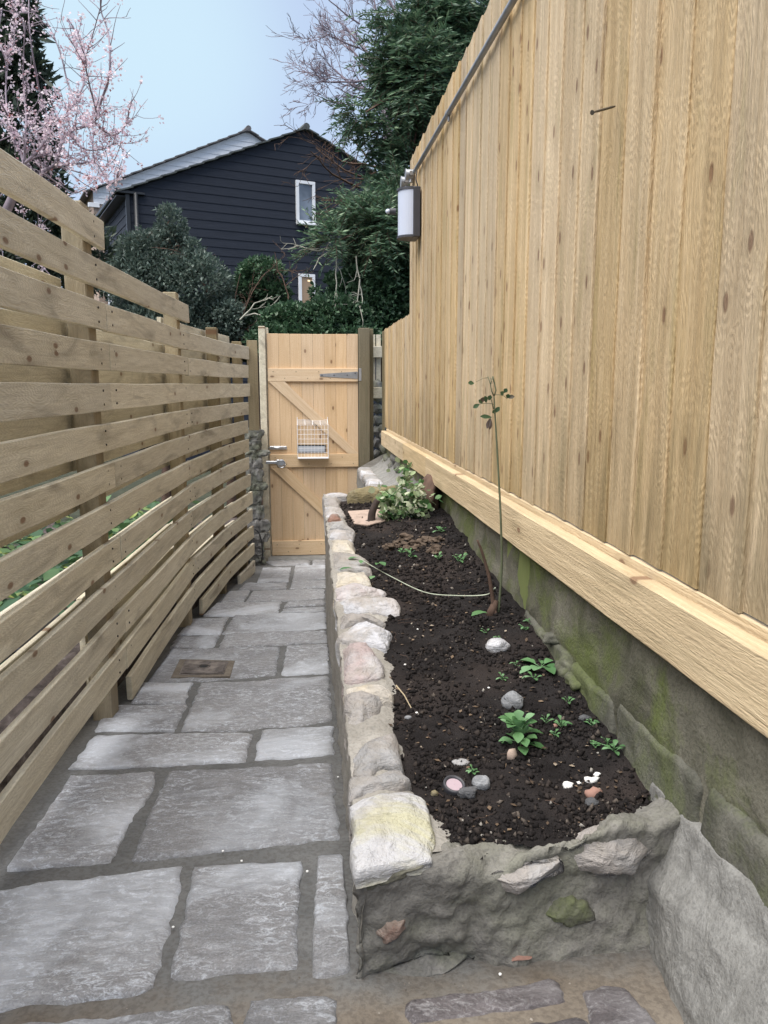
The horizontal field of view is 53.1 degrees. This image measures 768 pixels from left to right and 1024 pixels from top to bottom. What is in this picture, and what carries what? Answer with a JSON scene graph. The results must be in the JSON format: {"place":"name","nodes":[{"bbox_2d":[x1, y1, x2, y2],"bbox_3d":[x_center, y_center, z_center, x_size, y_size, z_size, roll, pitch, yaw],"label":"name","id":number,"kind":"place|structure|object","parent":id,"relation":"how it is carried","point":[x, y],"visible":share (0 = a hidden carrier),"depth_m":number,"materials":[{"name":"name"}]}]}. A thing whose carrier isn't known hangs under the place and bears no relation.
{"place":"outdoors","nodes":[
{"label":"outdoors","id":0,"kind":"place"},
{"bbox_2d":[0,517,238,792],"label":"garden soil","id":1,"kind":"structure","parent":0,"point":[27,700],"depth_m":3.04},
{"bbox_2d":[0,0,163,274],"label":"blossom tree","id":2,"kind":"object","parent":1,"relation":"on","point":[42,150],"visible":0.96,"depth_m":4.17,"materials":[{"name":"pink plant"}]},
{"bbox_2d":[0,495,203,664],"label":"ground cover","id":3,"kind":"object","parent":1,"relation":"on","point":[32,585],"visible":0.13,"depth_m":4.73,"materials":[{"name":"green plant"}]},
{"bbox_2d":[0,456,304,555],"bbox_3d":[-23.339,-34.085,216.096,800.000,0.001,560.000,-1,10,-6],"label":"ground","id":4,"kind":"structure","parent":0,"point":[75,515],"depth_m":14.57,"materials":[{"name":"green plant"}]},
{"bbox_2d":[0,0,124,298],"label":"conifer","id":5,"kind":"object","parent":4,"relation":"on","point":[46,75],"visible":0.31,"depth_m":8.38,"materials":[{"name":"green plant"}]},
{"bbox_2d":[96,201,253,501],"bbox_3d":[-2.371,-1.518,8.873,1.798,3.957,1.350,-1,10,-6],"label":"shrub","id":6,"kind":"object","parent":4,"relation":"on","point":[162,270],"visible":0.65,"depth_m":8.42,"materials":[{"name":"green plant"}]},
{"bbox_2d":[151,240,314,341],"bbox_3d":[-1.625,-2.476,8.695,1.771,1.154,1.028,-1,10,-6],"label":"bramble","id":7,"kind":"object","parent":6,"relation":"on","point":[250,294],"visible":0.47,"depth_m":8.67,"materials":[{"name":"brown plant"}]},
{"bbox_2d":[226,343,246,517],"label":"shrub","id":8,"kind":"object","parent":4,"relation":"on","point":[233,499],"visible":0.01,"depth_m":9.77,"materials":[{"name":"green plant"}]},
{"bbox_2d":[227,253,294,504],"bbox_3d":[-1.455,-1.314,9.199,0.897,3.448,0.748,-1,10,-6],"label":"shrub","id":9,"kind":"object","parent":4,"relation":"on","point":[276,288],"visible":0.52,"depth_m":8.84,"materials":[{"name":"green plant"}]},
{"bbox_2d":[241,290,382,537],"bbox_3d":[-0.720,-0.876,8.238,1.543,2.901,1.056,-1,10,-6],"label":"shrub","id":10,"kind":"object","parent":4,"relation":"on","point":[313,316],"visible":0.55,"depth_m":7.84,"materials":[{"name":"green plant"}]},
{"bbox_2d":[266,0,399,138],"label":"bare tree","id":11,"kind":"object","parent":4,"relation":"on","point":[323,72],"visible":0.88,"depth_m":13.93,"materials":[{"name":"brown plant"}]},
{"bbox_2d":[287,148,409,286],"bbox_3d":[-0.087,-1.714,8.492,2.079,4.286,1.384,-6,11,-33],"label":"yew tree","id":12,"kind":"object","parent":4,"relation":"on","point":[371,222],"visible":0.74,"depth_m":8.01,"materials":[{"name":"green plant"}]},
{"bbox_2d":[239,238,362,327],"bbox_3d":[-0.826,-2.174,8.036,1.316,1.318,0.420,2,10,12],"label":"dead branch","id":13,"kind":"object","parent":12,"relation":"attached to","point":[266,298],"visible":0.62,"depth_m":8.00,"materials":[{"name":"brown plant"}]},
{"bbox_2d":[306,240,409,428],"bbox_3d":[-0.109,-1.291,8.652,1.418,3.584,0.930,-3,10,-18],"label":"shrub","id":14,"kind":"object","parent":4,"relation":"on","point":[388,302],"visible":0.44,"depth_m":8.22,"materials":[{"name":"green plant"}]},
{"bbox_2d":[314,0,489,202],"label":"yew tree","id":15,"kind":"object","parent":4,"relation":"on","point":[423,45],"visible":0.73,"depth_m":8.40,"materials":[{"name":"green plant"}]},
{"bbox_2d":[274,118,379,220],"bbox_3d":[-0.609,-4.159,9.327,1.187,1.291,1.153,4,10,24],"label":"bare shrub","id":16,"kind":"object","parent":15,"relation":"attached to","point":[338,169],"visible":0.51,"depth_m":9.40,"materials":[{"name":"brown plant"}]},
{"bbox_2d":[79,125,265,304],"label":"pale gabled house","id":17,"kind":"structure","parent":0,"point":[246,136],"depth_m":22.59,"materials":[{"name":"brick"}]},
{"bbox_2d":[95,123,381,460],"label":"black clad house","id":18,"kind":"structure","parent":0,"point":[238,206],"depth_m":18.90,"materials":[{"name":"black wood"}]},
{"bbox_2d":[298,273,314,302],"bbox_3d":[-1.982,-5.582,19.785,0.445,1.034,0.070,-5,11,-27],"label":"window","id":19,"kind":"structure","parent":18,"relation":"in","point":[303,283],"depth_m":19.73,"materials":[{"name":"white plastic"}]},
{"bbox_2d":[295,180,318,225],"bbox_3d":[-1.937,-7.787,19.400,0.592,1.062,0.140,-5,11,-27],"label":"window","id":20,"kind":"structure","parent":18,"relation":"in","point":[304,191],"depth_m":19.40,"materials":[{"name":"white plastic"}]},
{"bbox_2d":[0,0,485,308],"label":"sky","id":21,"kind":"structure","parent":0,"point":[208,68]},
{"bbox_2d":[0,560,683,1023],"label":"path","id":22,"kind":"structure","parent":0,"point":[152,800],"depth_m":1.85,"materials":[{"name":"stone"}]},
{"bbox_2d":[0,148,259,843],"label":"slatted fence","id":23,"kind":"object","parent":22,"relation":"on","point":[90,385],"visible":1,"depth_m":2.75,"materials":[{"name":"brown wood"}]},
{"bbox_2d":[171,659,234,677],"bbox_3d":[-0.847,0.739,3.620,0.272,0.052,0.328,-1,10,-6],"label":"drain cover","id":24,"kind":"object","parent":22,"relation":"on","point":[188,668],"visible":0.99,"depth_m":3.57,"materials":[{"name":"metal"}]},
{"bbox_2d":[245,426,270,565],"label":"stone pier","id":25,"kind":"structure","parent":22,"relation":"on","point":[255,454],"depth_m":6.86,"materials":[{"name":"grey stone"}]},
{"bbox_2d":[254,529,262,562],"bbox_3d":[-1.121,0.303,6.883,0.076,0.321,0.012,-1,10,-6],"label":"cable","id":26,"kind":"object","parent":22,"relation":"on","point":[261,544],"visible":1,"depth_m":6.88,"materials":[{"name":"black plastic"}]},
{"bbox_2d":[258,326,270,560],"bbox_3d":[-1.105,-0.607,7.130,0.060,2.170,0.080,-1,10,-6],"label":"gate post","id":27,"kind":"object","parent":22,"relation":"on","point":[263,400],"visible":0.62,"depth_m":7.05,"materials":[{"name":"brown wood"}]},
{"bbox_2d":[265,328,271,554],"bbox_3d":[-1.064,-0.617,7.159,0.026,2.140,0.028,-1,10,-6],"label":"gate stop","id":28,"kind":"object","parent":27,"relation":"attached to","point":[266,330],"visible":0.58,"depth_m":7.12,"materials":[{"name":"brown wood"}]},
{"bbox_2d":[268,554,325,560],"bbox_3d":[-0.631,0.468,7.361,0.930,0.133,0.260,-1,10,-6],"label":"threshold","id":29,"kind":"object","parent":22,"relation":"on","point":[296,557],"visible":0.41,"depth_m":7.24,"materials":[{"name":"grey stone"}]},
{"bbox_2d":[370,329,373,460],"bbox_3d":[-0.123,-0.695,7.324,0.040,2.040,0.100,-1,10,-6],"label":"gate post","id":30,"kind":"object","parent":22,"relation":"on","point":[371,405],"visible":0.34,"depth_m":7.22,"materials":[{"name":"brown wood"}]},
{"bbox_2d":[126,920,627,1021],"bbox_3d":[-0.139,0.910,1.460,1.405,0.062,0.605,-1,10,-6],"label":"grit","id":31,"kind":"object","parent":22,"relation":"on","point":[531,1019],"visible":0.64,"depth_m":1.46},
{"bbox_2d":[357,454,418,491],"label":"ledge wall","id":32,"kind":"structure","parent":22,"relation":"on","point":[373,472],"depth_m":6.50,"materials":[{"name":"white stone"}]},
{"bbox_2d":[358,328,369,466],"bbox_3d":[-0.185,-0.899,7.176,0.100,1.590,0.100,-1,10,-6],"label":"gate post","id":33,"kind":"object","parent":32,"relation":"on","point":[364,389],"visible":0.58,"depth_m":7.10,"materials":[{"name":"brown wood"}]},
{"bbox_2d":[266,333,360,555],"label":"garden gate","id":34,"kind":"structure","parent":33,"relation":"attached to","point":[321,437],"depth_m":7.13,"materials":[{"name":"brown wood"}]},
{"bbox_2d":[322,493,679,979],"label":"planter wall","id":35,"kind":"structure","parent":22,"relation":"on","point":[429,899],"depth_m":1.54,"materials":[{"name":"white stone"}]},
{"bbox_2d":[346,485,397,503],"bbox_3d":[-0.064,-0.084,4.566,0.320,0.151,0.168,-1,10,-6],"label":"kerb stone","id":36,"kind":"object","parent":35,"relation":"on","point":[361,495],"visible":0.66,"depth_m":4.50,"materials":[{"name":"beige stone"}]},
{"bbox_2d":[340,500,652,858],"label":"soil","id":37,"kind":"structure","parent":35,"relation":"in","point":[480,672],"depth_m":2.09,"materials":[{"name":"black soil"}]},
{"bbox_2d":[348,509,385,525],"bbox_3d":[-0.092,0.028,4.162,0.186,0.045,0.355,-1,10,-6],"label":"broken tile","id":38,"kind":"object","parent":37,"relation":"on","point":[358,515],"visible":0.75,"depth_m":4.12,"materials":[{"name":"ceramic"}]},
{"bbox_2d":[366,499,379,524],"bbox_3d":[-0.068,-0.001,4.058,0.101,0.142,0.072,-1,10,-6],"label":"stump","id":39,"kind":"object","parent":37,"relation":"on","point":[373,510],"visible":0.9,"depth_m":4.04,"materials":[{"name":"brown wood"}]},
{"bbox_2d":[382,543,394,550],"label":"soil clod","id":40,"kind":"object","parent":37,"relation":"on","point":[388,546],"visible":0.99,"depth_m":3.55,"materials":[{"name":"brown soil"}]},
{"bbox_2d":[395,685,410,707],"bbox_3d":[0.055,0.505,2.104,0.005,0.045,0.075,-7,11,-34],"label":"dry stick","id":41,"kind":"object","parent":37,"relation":"on","point":[403,694],"visible":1,"depth_m":2.10,"materials":[{"name":"beige wood"}]},
{"bbox_2d":[397,533,412,540],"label":"soil clod","id":42,"kind":"object","parent":37,"relation":"on","point":[402,536],"visible":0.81,"depth_m":3.67,"materials":[{"name":"brown soil"}]},
{"bbox_2d":[368,457,443,520],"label":"ivy","id":43,"kind":"object","parent":37,"relation":"on","point":[399,502],"visible":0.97,"depth_m":4.08,"materials":[{"name":"green plant"}]},
{"bbox_2d":[401,541,410,546],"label":"soil clod","id":44,"kind":"object","parent":37,"relation":"on","point":[406,543],"visible":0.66,"depth_m":3.56,"materials":[{"name":"brown soil"}]},
{"bbox_2d":[411,543,419,549],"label":"soil clod","id":45,"kind":"object","parent":37,"relation":"on","point":[415,546],"visible":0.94,"depth_m":3.51,"materials":[{"name":"brown soil"}]},
{"bbox_2d":[410,538,425,545],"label":"soil clod","id":46,"kind":"object","parent":37,"relation":"on","point":[418,541],"visible":0.77,"depth_m":3.55,"materials":[{"name":"brown soil"}]},
{"bbox_2d":[340,376,514,615],"bbox_3d":[0.113,-0.085,2.888,0.213,0.831,0.896,-7,12,-37],"label":"rose bush","id":47,"kind":"object","parent":37,"relation":"on","point":[492,608],"visible":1,"depth_m":2.63,"materials":[{"name":"green plant"}]},
{"bbox_2d":[415,474,440,510],"bbox_3d":[0.251,-0.090,4.308,0.148,0.248,0.305,-1,10,-6],"label":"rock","id":48,"kind":"object","parent":37,"relation":"on","point":[428,483],"visible":0.38,"depth_m":4.23,"materials":[{"name":"brown stone"}]},
{"bbox_2d":[421,536,434,542],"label":"soil clod","id":49,"kind":"object","parent":37,"relation":"on","point":[423,538],"visible":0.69,"depth_m":3.61,"materials":[{"name":"brown soil"}]},
{"bbox_2d":[426,544,442,552],"bbox_3d":[0.221,0.171,3.443,0.081,0.058,0.066,-1,10,-6],"label":"soil clod","id":50,"kind":"object","parent":37,"relation":"on","point":[432,547],"visible":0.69,"depth_m":3.43,"materials":[{"name":"brown soil"}]},
{"bbox_2d":[431,790,438,795],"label":"stone","id":51,"kind":"object","parent":37,"relation":"on","point":[434,792],"visible":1,"depth_m":1.69,"materials":[{"name":"beige stone"}]},
{"bbox_2d":[431,548,439,554],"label":"soil clod","id":52,"kind":"object","parent":37,"relation":"on","point":[435,551],"visible":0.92,"depth_m":3.41,"materials":[{"name":"brown soil"}]},
{"bbox_2d":[431,535,444,542],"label":"soil clod","id":53,"kind":"object","parent":37,"relation":"on","point":[438,539],"visible":0.98,"depth_m":3.58,"materials":[{"name":"brown soil"}]},
{"bbox_2d":[442,775,464,795],"bbox_3d":[0.156,0.621,1.722,0.051,0.050,0.056,-1,10,-6],"label":"ground spotlight","id":54,"kind":"object","parent":37,"relation":"on","point":[449,787],"visible":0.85,"depth_m":1.71,"materials":[{"name":"grey"}]},
{"bbox_2d":[452,758,468,765],"bbox_3d":[0.182,0.597,1.829,0.043,0.016,0.028,-1,10,-6],"label":"pebble","id":55,"kind":"object","parent":37,"relation":"on","point":[464,762],"visible":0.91,"depth_m":1.82,"materials":[{"name":"grey stone"}]},
{"bbox_2d":[457,786,477,798],"bbox_3d":[0.183,0.620,1.700,0.047,0.029,0.040,-1,10,-6],"label":"slate chip","id":56,"kind":"object","parent":37,"relation":"on","point":[467,792],"visible":0.99,"depth_m":1.69,"materials":[{"name":"grey stone"}]},
{"bbox_2d":[466,764,478,774],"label":"seedling","id":57,"kind":"object","parent":37,"relation":"on","point":[472,771],"visible":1,"depth_m":1.78,"materials":[{"name":"green plant"}]},
{"bbox_2d":[382,520,566,819],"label":"root fibres","id":58,"kind":"object","parent":37,"relation":"on","point":[448,716],"visible":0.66,"depth_m":2.00,"materials":[{"name":"brown plant"}]},
{"bbox_2d":[472,775,489,789],"bbox_3d":[0.219,0.612,1.734,0.041,0.029,0.039,-1,10,-6],"label":"pebble","id":59,"kind":"object","parent":37,"relation":"on","point":[480,782],"visible":0.94,"depth_m":1.72,"materials":[{"name":"grey stone"}]},
{"bbox_2d":[485,638,509,652],"bbox_3d":[0.356,0.419,2.403,0.079,0.050,0.058,-1,10,-6],"label":"pebble","id":60,"kind":"object","parent":37,"relation":"on","point":[494,645],"visible":0.92,"depth_m":2.38,"materials":[{"name":"white stone"}]},
{"bbox_2d":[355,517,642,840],"bbox_3d":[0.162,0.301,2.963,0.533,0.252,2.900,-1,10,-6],"label":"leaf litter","id":61,"kind":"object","parent":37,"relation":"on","point":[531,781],"visible":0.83,"depth_m":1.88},
{"bbox_2d":[501,691,522,709],"bbox_3d":[0.346,0.509,2.071,0.061,0.054,0.060,-1,10,-6],"label":"pebble","id":62,"kind":"object","parent":37,"relation":"on","point":[510,699],"visible":0.91,"depth_m":2.05,"materials":[{"name":"grey stone"}]},
{"bbox_2d":[507,748,516,759],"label":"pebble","id":63,"kind":"object","parent":37,"relation":"on","point":[511,754],"visible":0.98,"depth_m":1.82,"materials":[{"name":"stone"}]},
{"bbox_2d":[498,710,544,754],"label":"bedding plant","id":64,"kind":"object","parent":37,"relation":"on","point":[517,724],"visible":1,"depth_m":1.86,"materials":[{"name":"green plant"}]},
{"bbox_2d":[522,671,541,679],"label":"seedling","id":65,"kind":"object","parent":37,"relation":"on","point":[529,672],"visible":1,"depth_m":2.19,"materials":[{"name":"green plant"}]},
{"bbox_2d":[520,657,555,673],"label":"weed clump","id":66,"kind":"object","parent":37,"relation":"on","point":[551,668],"visible":0.96,"depth_m":2.25,"materials":[{"name":"green plant"}]},
{"bbox_2d":[540,714,554,722],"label":"seedling","id":67,"kind":"object","parent":37,"relation":"on","point":[546,718],"visible":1,"depth_m":1.97,"materials":[{"name":"green plant"}]},
{"bbox_2d":[550,729,559,736],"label":"seedling","id":68,"kind":"object","parent":37,"relation":"on","point":[555,732],"visible":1,"depth_m":1.91,"materials":[{"name":"green plant"}]},
{"bbox_2d":[554,715,571,726],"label":"seedling","id":69,"kind":"object","parent":37,"relation":"on","point":[561,721],"visible":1,"depth_m":1.95,"materials":[{"name":"green plant"}]},
{"bbox_2d":[562,781,573,788],"bbox_3d":[0.413,0.613,1.725,0.028,0.014,0.020,-1,10,-6],"label":"chalk lump","id":70,"kind":"object","parent":37,"relation":"on","point":[566,784],"visible":1,"depth_m":1.72,"materials":[{"name":"white stone"}]},
{"bbox_2d":[578,714,590,720],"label":"pebble","id":71,"kind":"object","parent":37,"relation":"on","point":[582,717],"visible":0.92,"depth_m":1.98,"materials":[{"name":"grey stone"}]},
{"bbox_2d":[584,719,598,725],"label":"seedling","id":72,"kind":"object","parent":37,"relation":"on","point":[594,722],"visible":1,"depth_m":1.95,"materials":[{"name":"green plant"}]},
{"bbox_2d":[584,797,598,805],"bbox_3d":[0.449,0.628,1.665,0.033,0.019,0.023,-1,10,-6],"label":"pebble","id":73,"kind":"object","parent":37,"relation":"on","point":[589,801],"visible":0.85,"depth_m":1.66,"materials":[{"name":"grey stone"}]},
{"bbox_2d":[584,776,599,782],"bbox_3d":[0.472,0.608,1.744,0.036,0.016,0.022,-1,10,-6],"label":"chalk lump","id":74,"kind":"object","parent":37,"relation":"on","point":[594,779],"visible":1,"depth_m":1.74,"materials":[{"name":"white stone"}]},
{"bbox_2d":[584,786,602,797],"bbox_3d":[0.461,0.619,1.693,0.036,0.032,0.027,-6,11,-34],"label":"brick chip","id":75,"kind":"object","parent":37,"relation":"on","point":[593,791],"visible":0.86,"depth_m":1.69,"materials":[{"name":"brick"}]},
{"bbox_2d":[590,740,600,747],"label":"seedling","id":76,"kind":"object","parent":37,"relation":"on","point":[593,742],"visible":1,"depth_m":1.86,"materials":[{"name":"green plant"}]},
{"bbox_2d":[593,737,610,745],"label":"seedling","id":77,"kind":"object","parent":37,"relation":"on","point":[607,741],"visible":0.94,"depth_m":1.86,"materials":[{"name":"green plant"}]},
{"bbox_2d":[602,739,624,755],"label":"seedling","id":78,"kind":"object","parent":37,"relation":"on","point":[614,743],"visible":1,"depth_m":1.83,"materials":[{"name":"green plant"}]},
{"bbox_2d":[511,955,531,960],"bbox_3d":[0.273,0.885,1.526,0.043,0.008,0.012,-1,10,-6],"label":"chip","id":79,"kind":"object","parent":22,"relation":"on","point":[518,958],"visible":1,"depth_m":1.52,"materials":[{"name":"brick"}]},
{"bbox_2d":[373,379,767,907],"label":"retaining wall","id":80,"kind":"structure","parent":22,"relation":"on","point":[692,751],"depth_m":1.68,"materials":[{"name":"concrete"}]},
{"bbox_2d":[373,335,381,397],"bbox_3d":[-0.088,-1.388,7.342,0.130,0.600,0.075,-1,10,-6],"label":"return panel","id":81,"kind":"object","parent":80,"relation":"on","point":[377,355],"visible":0.51,"depth_m":7.34,"materials":[{"name":"brown wood"}]},
{"bbox_2d":[381,431,406,460],"bbox_3d":[0.073,-0.550,6.240,0.043,0.131,1.496,-1,10,-6],"label":"gravel board","id":82,"kind":"object","parent":80,"relation":"attached to","point":[391,443],"visible":0.94,"depth_m":6.09,"materials":[{"name":"brown wood"}]},
{"bbox_2d":[382,314,409,439],"bbox_3d":[0.110,-1.069,6.272,0.072,0.924,1.757,-1,10,-6],"label":"closeboard fence","id":83,"kind":"object","parent":80,"relation":"on","point":[395,371],"visible":0.99,"depth_m":6.12,"materials":[{"name":"brown wood"}]},
{"bbox_2d":[403,443,429,476],"bbox_3d":[0.207,-0.344,5.004,0.044,0.131,1.016,-1,10,-6],"label":"gravel board","id":84,"kind":"object","parent":80,"relation":"attached to","point":[414,456],"visible":0.79,"depth_m":4.90,"materials":[{"name":"brown wood"}]},
{"bbox_2d":[507,541,529,608],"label":"moss","id":85,"kind":"object","parent":80,"relation":"attached to","point":[523,574],"depth_m":2.70,"materials":[{"name":"green plant"}]},
{"bbox_2d":[386,0,767,643],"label":"closeboard fence","id":86,"kind":"object","parent":80,"relation":"on","point":[588,291],"visible":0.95,"depth_m":1.87,"materials":[{"name":"brown wood"}]},
{"bbox_2d":[385,171,420,241],"bbox_3d":[0.115,-1.908,4.792,0.201,0.396,0.180,-1,10,-6],"label":"wall lamp","id":87,"kind":"object","parent":86,"relation":"attached to","point":[409,206],"visible":1,"depth_m":4.74,"materials":[{"name":"grey plastic"}]},
{"bbox_2d":[400,0,517,186],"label":"conduit","id":88,"kind":"object","parent":86,"relation":"attached to","point":[407,179],"visible":0.89,"depth_m":3.38,"materials":[{"name":"grey metal"}]},
{"bbox_2d":[590,105,615,114],"bbox_3d":[0.510,-0.936,1.792,0.011,0.045,0.106,9,13,42],"label":"screw","id":89,"kind":"object","parent":86,"relation":"attached to","point":[592,112],"visible":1,"depth_m":1.78,"materials":[{"name":"brown"}]},
{"bbox_2d":[425,456,767,737],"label":"gravel board","id":90,"kind":"object","parent":80,"relation":"attached to","point":[722,661],"visible":0.97,"depth_m":1.64,"materials":[{"name":"brown wood"}]},
{"bbox_2d":[646,782,767,1023],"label":"mortar haunch","id":91,"kind":"object","parent":22,"relation":"on","point":[707,915],"visible":0.74,"depth_m":1.36,"materials":[{"name":"grey concrete"}]}
]}

